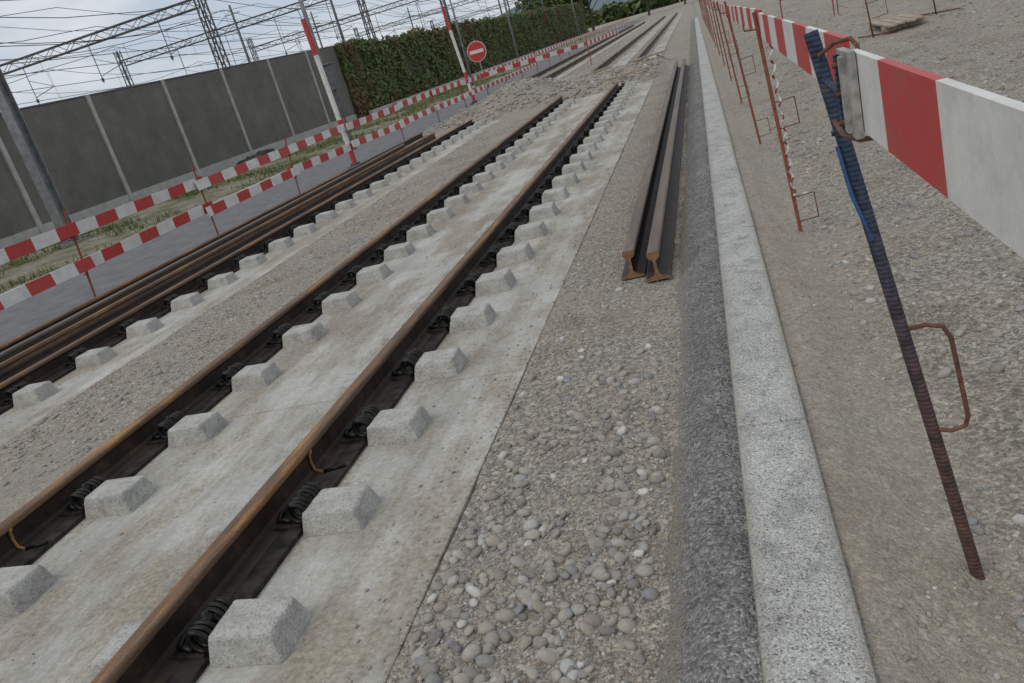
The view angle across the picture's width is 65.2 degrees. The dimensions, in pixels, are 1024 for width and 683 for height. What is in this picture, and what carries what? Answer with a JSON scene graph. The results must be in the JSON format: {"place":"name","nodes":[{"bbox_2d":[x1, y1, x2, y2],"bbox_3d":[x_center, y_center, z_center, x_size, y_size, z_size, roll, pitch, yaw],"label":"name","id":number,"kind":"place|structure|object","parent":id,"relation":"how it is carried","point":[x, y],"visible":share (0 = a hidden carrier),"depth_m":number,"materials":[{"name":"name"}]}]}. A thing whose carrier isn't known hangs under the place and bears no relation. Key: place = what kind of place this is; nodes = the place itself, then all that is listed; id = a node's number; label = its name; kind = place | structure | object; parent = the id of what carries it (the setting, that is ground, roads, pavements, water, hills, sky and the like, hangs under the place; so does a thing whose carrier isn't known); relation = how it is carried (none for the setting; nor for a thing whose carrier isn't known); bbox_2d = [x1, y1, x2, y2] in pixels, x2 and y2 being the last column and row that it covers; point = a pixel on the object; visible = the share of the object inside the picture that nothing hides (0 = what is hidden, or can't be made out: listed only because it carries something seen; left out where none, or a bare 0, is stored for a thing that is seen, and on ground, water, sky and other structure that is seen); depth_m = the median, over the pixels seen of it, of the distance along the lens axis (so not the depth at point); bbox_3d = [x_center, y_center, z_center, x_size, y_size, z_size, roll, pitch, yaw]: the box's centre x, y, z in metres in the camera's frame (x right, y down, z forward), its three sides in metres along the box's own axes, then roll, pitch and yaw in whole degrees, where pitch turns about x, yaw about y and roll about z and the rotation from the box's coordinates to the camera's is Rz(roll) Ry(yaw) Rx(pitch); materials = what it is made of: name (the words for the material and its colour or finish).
{"place":"outdoors","nodes":[
{"label":"outdoors","id":0,"kind":"place"},
{"bbox_2d":[0,0,521,107],"label":"sky","id":1,"kind":"structure","parent":0,"point":[63,77],"materials":[{"name":"white"}]},
{"bbox_2d":[0,18,645,344],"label":"asphalt road","id":2,"kind":"structure","parent":0,"point":[26,315],"depth_m":15.28,"materials":[{"name":"grey asphalt"}]},
{"bbox_2d":[441,7,479,104],"bbox_3d":[-1.954,-11.007,30.813,0.465,3.708,0.393,-21,20,-15],"label":"striped marker post","id":3,"kind":"object","parent":2,"relation":"on","point":[474,101],"visible":0.88,"depth_m":30.77,"materials":[{"name":"white metal"}]},
{"bbox_2d":[467,40,488,95],"bbox_3d":[-1.225,-10.965,32.227,0.800,2.300,0.096,-10,20,17],"label":"no entry sign","id":4,"kind":"object","parent":2,"relation":"on","point":[476,51],"visible":0.94,"depth_m":31.97,"materials":[{"name":"red metal"}]},
{"bbox_2d":[0,0,1023,682],"bbox_3d":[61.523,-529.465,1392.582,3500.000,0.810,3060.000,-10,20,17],"label":"ground","id":5,"kind":"structure","parent":0,"point":[864,438],"depth_m":3.87,"materials":[{"name":"grey gravel"}]},
{"bbox_2d":[0,68,90,247],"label":"steel mast","id":6,"kind":"object","parent":5,"relation":"on","point":[16,124],"visible":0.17,"depth_m":18.43,"materials":[{"name":"grey metal"}]},
{"bbox_2d":[0,0,230,102],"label":"catenary portal","id":7,"kind":"object","parent":5,"relation":"on","point":[199,7],"visible":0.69,"depth_m":45.88,"materials":[{"name":"metal"}]},
{"bbox_2d":[0,0,533,104],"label":"overhead wires","id":8,"kind":"object","parent":7,"relation":"attached to","point":[157,32],"visible":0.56,"depth_m":49.25,"materials":[{"name":"grey metal"}]},
{"bbox_2d":[0,45,357,248],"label":"noise barrier wall","id":9,"kind":"structure","parent":5,"relation":"on","point":[103,151],"depth_m":27.88,"materials":[{"name":"concrete"}]},
{"bbox_2d":[0,144,404,362],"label":"loose rail","id":10,"kind":"object","parent":5,"relation":"on","point":[16,349],"visible":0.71,"depth_m":10.35,"materials":[{"name":"metal"}]},
{"bbox_2d":[0,132,435,382],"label":"loose rail","id":11,"kind":"object","parent":5,"relation":"on","point":[26,358],"visible":0.82,"depth_m":9.76,"materials":[{"name":"metal"}]},
{"bbox_2d":[209,5,250,61],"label":"catenary mast","id":12,"kind":"object","parent":5,"relation":"on","point":[240,37],"visible":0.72,"depth_m":57.18,"materials":[{"name":"metal"}]},
{"bbox_2d":[113,0,375,85],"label":"catenary portal","id":13,"kind":"object","parent":5,"relation":"on","point":[274,17],"visible":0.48,"depth_m":69.11,"materials":[{"name":"metal"}]},
{"bbox_2d":[236,148,274,164],"bbox_3d":[-9.624,-7.018,30.606,1.577,0.522,2.389,-10,20,17],"label":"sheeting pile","id":14,"kind":"object","parent":5,"relation":"on","point":[259,153],"visible":0.2,"depth_m":30.28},
{"bbox_2d":[0,27,616,293],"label":"grass verge","id":15,"kind":"object","parent":5,"relation":"on","point":[56,257],"depth_m":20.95,"materials":[{"name":"plant"}]},
{"bbox_2d":[0,27,617,294],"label":"road kerb","id":16,"kind":"structure","parent":5,"relation":"on","point":[286,170],"depth_m":21.63,"materials":[{"name":"concrete"}]},
{"bbox_2d":[295,12,322,49],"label":"catenary mast","id":17,"kind":"object","parent":5,"relation":"on","point":[312,18],"visible":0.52,"depth_m":80.01,"materials":[{"name":"metal"}]},
{"bbox_2d":[0,18,628,310],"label":"construction barrier","id":18,"kind":"object","parent":5,"relation":"on","point":[69,230],"visible":0.94,"depth_m":13.31,"materials":[{"name":"red paint"}]},
{"bbox_2d":[297,0,344,40],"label":"catenary mast","id":19,"kind":"object","parent":5,"relation":"on","point":[337,22],"visible":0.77,"depth_m":55.41,"materials":[{"name":"metal"}]},
{"bbox_2d":[0,21,645,414],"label":"railway track","id":20,"kind":"structure","parent":5,"relation":"on","point":[32,385],"depth_m":9.58,"materials":[{"name":"metal"}]},
{"bbox_2d":[298,0,349,142],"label":"street lamp","id":21,"kind":"object","parent":5,"relation":"on","point":[303,9],"visible":0.4,"depth_m":27.51,"materials":[{"name":"metal"}]},
{"bbox_2d":[0,21,650,446],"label":"concrete track slab","id":22,"kind":"structure","parent":5,"relation":"on","point":[74,383],"depth_m":8.35,"materials":[{"name":"grey concrete"}]},
{"bbox_2d":[301,18,359,168],"bbox_3d":[-4.176,-5.730,18.599,0.400,3.453,0.400,-10,20,17],"label":"striped marker post","id":23,"kind":"object","parent":5,"relation":"on","point":[337,116],"visible":0.88,"depth_m":18.50,"materials":[{"name":"metal"}]},
{"bbox_2d":[322,62,352,140],"bbox_3d":[-6.100,-8.389,28.284,0.380,2.800,0.400,-10,20,17],"label":"control box","id":24,"kind":"object","parent":5,"relation":"on","point":[331,76],"visible":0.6,"depth_m":27.92,"materials":[{"name":"metal"}]},
{"bbox_2d":[0,12,677,682],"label":"railway track","id":25,"kind":"structure","parent":5,"relation":"on","point":[212,610],"depth_m":4.29,"materials":[{"name":"concrete"}]},
{"bbox_2d":[9,450,345,550],"bbox_3d":[-1.650,0.769,3.911,1.718,0.137,0.030,-15,20,3],"label":"rail bonding cable","id":26,"kind":"object","parent":25,"relation":"on","point":[15,543],"visible":1,"depth_m":3.94,"materials":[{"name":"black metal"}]},
{"bbox_2d":[0,12,682,682],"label":"concrete track slab","id":27,"kind":"structure","parent":5,"relation":"on","point":[74,618],"depth_m":3.94,"materials":[{"name":"grey concrete"}]},
{"bbox_2d":[3,91,648,682],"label":"loose gravel","id":28,"kind":"structure","parent":27,"relation":"on","point":[443,447],"depth_m":3.73,"materials":[{"name":"grey gravel"}]},
{"bbox_2d":[246,0,450,60],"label":"catenary portal","id":29,"kind":"object","parent":5,"relation":"on","point":[255,52],"visible":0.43,"depth_m":91.36,"materials":[{"name":"metal"}]},
{"bbox_2d":[394,7,413,33],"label":"catenary mast","id":30,"kind":"object","parent":5,"relation":"on","point":[412,26],"visible":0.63,"depth_m":106.93,"materials":[{"name":"metal"}]},
{"bbox_2d":[353,0,510,38],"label":"catenary portal","id":31,"kind":"object","parent":5,"relation":"on","point":[355,28],"visible":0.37,"depth_m":121.25,"materials":[{"name":"metal"}]},
{"bbox_2d":[417,0,450,23],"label":"catenary mast","id":32,"kind":"object","parent":5,"relation":"on","point":[444,4],"visible":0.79,"depth_m":76.74,"materials":[{"name":"metal"}]},
{"bbox_2d":[334,1,589,118],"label":"ivy hedge","id":33,"kind":"object","parent":5,"relation":"on","point":[376,72],"visible":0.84,"depth_m":57.63,"materials":[{"name":"green plant"}]},
{"bbox_2d":[449,0,475,88],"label":"street lamp","id":34,"kind":"object","parent":5,"relation":"on","point":[473,86],"visible":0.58,"depth_m":43.67,"materials":[{"name":"metal"}]},
{"bbox_2d":[369,31,591,113],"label":"concrete ledge","id":35,"kind":"object","parent":5,"relation":"on","point":[390,104],"visible":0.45,"depth_m":57.40,"materials":[{"name":"grey concrete"}]},
{"bbox_2d":[430,0,548,27],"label":"catenary portal","id":36,"kind":"object","parent":5,"relation":"on","point":[474,12],"visible":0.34,"depth_m":157.20,"materials":[{"name":"metal"}]},
{"bbox_2d":[477,0,502,14],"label":"catenary mast","id":37,"kind":"object","parent":5,"relation":"on","point":[493,9],"visible":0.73,"depth_m":98.35,"materials":[{"name":"metal"}]},
{"bbox_2d":[0,0,1023,682],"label":"gravel stones","id":38,"kind":"object","parent":5,"relation":"on","point":[542,638],"visible":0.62,"depth_m":3.19,"materials":[{"name":"grey gravel"}]},
{"bbox_2d":[503,0,522,67],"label":"street lamp","id":39,"kind":"object","parent":5,"relation":"on","point":[512,34],"visible":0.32,"depth_m":57.12,"materials":[{"name":"metal"}]},
{"bbox_2d":[514,0,540,13],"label":"leafy tree","id":40,"kind":"object","parent":5,"relation":"on","point":[523,3],"visible":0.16,"depth_m":165.93,"materials":[{"name":"green plant"}]},
{"bbox_2d":[531,0,586,16],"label":"leafy tree","id":41,"kind":"object","parent":5,"relation":"on","point":[549,4],"visible":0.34,"depth_m":136.95,"materials":[{"name":"green plant"}]},
{"bbox_2d":[571,0,581,42],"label":"street lamp","id":42,"kind":"object","parent":5,"relation":"on","point":[576,20],"visible":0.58,"depth_m":88.66,"materials":[{"name":"metal"}]},
{"bbox_2d":[582,0,597,30],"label":"leafy tree","id":43,"kind":"object","parent":5,"relation":"on","point":[586,3],"visible":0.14,"depth_m":152.42,"materials":[{"name":"green plant"}]},
{"bbox_2d":[575,49,667,84],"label":"timber planks","id":44,"kind":"object","parent":5,"relation":"on","point":[627,73],"visible":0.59,"depth_m":23.45,"materials":[{"name":"brown wood"}]},
{"bbox_2d":[584,0,682,27],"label":"distant trees","id":45,"kind":"object","parent":5,"relation":"on","point":[611,12],"visible":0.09,"depth_m":389.82,"materials":[{"name":"green plant"}]},
{"bbox_2d":[644,0,653,14],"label":"leafy tree","id":46,"kind":"object","parent":5,"relation":"on","point":[648,9],"visible":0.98,"depth_m":182.59,"materials":[{"name":"green plant"}]},
{"bbox_2d":[621,61,680,279],"bbox_3d":[2.562,-3.882,13.182,0.164,0.195,17.250,-10,20,17],"label":"loose rail","id":47,"kind":"object","parent":5,"relation":"on","point":[634,251],"visible":0.96,"depth_m":7.12,"materials":[{"name":"metal"}]},
{"bbox_2d":[646,59,688,282],"bbox_3d":[2.726,-3.884,13.060,0.164,0.198,17.400,-10,20,17],"label":"loose rail","id":48,"kind":"object","parent":5,"relation":"on","point":[659,255],"visible":1,"depth_m":6.87,"materials":[{"name":"metal"}]},
{"bbox_2d":[656,19,762,682],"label":"kerb haunching","id":49,"kind":"object","parent":5,"relation":"on","point":[711,628],"visible":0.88,"depth_m":2.83,"materials":[{"name":"grey concrete"}]},
{"bbox_2d":[694,17,877,682],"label":"granite kerb","id":50,"kind":"structure","parent":5,"relation":"on","point":[810,627],"depth_m":2.60,"materials":[{"name":"grey stone"}]},
{"bbox_2d":[779,0,838,17],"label":"short barrier","id":51,"kind":"object","parent":5,"relation":"on","point":[782,13],"visible":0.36,"depth_m":19.58,"materials":[{"name":"red metal"}]},
{"bbox_2d":[699,0,1023,579],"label":"construction barrier","id":52,"kind":"object","parent":5,"relation":"on","point":[960,145],"visible":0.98,"depth_m":1.47,"materials":[{"name":"red paint"}]},
{"bbox_2d":[858,0,896,38],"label":"rebar stake","id":53,"kind":"object","parent":5,"relation":"on","point":[872,35],"visible":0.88,"depth_m":14.49,"materials":[{"name":"brown metal"}]},
{"bbox_2d":[867,14,926,32],"bbox_3d":[7.193,-5.968,14.973,0.750,0.131,1.914,-10,20,17],"label":"wooden pallet","id":54,"kind":"object","parent":5,"relation":"on","point":[897,21],"visible":1,"depth_m":14.49,"materials":[{"name":"brown wood"}]},
{"bbox_2d":[920,0,959,14],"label":"rebar stake","id":55,"kind":"object","parent":5,"relation":"on","point":[935,12],"visible":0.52,"depth_m":15.08,"materials":[{"name":"metal"}]},
{"bbox_2d":[497,0,628,17],"bbox_3d":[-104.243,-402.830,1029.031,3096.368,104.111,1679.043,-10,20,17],"label":"hills","id":56,"kind":"structure","parent":0,"point":[598,5],"depth_m":1261.02,"materials":[{"name":"green plant"}]}
]}

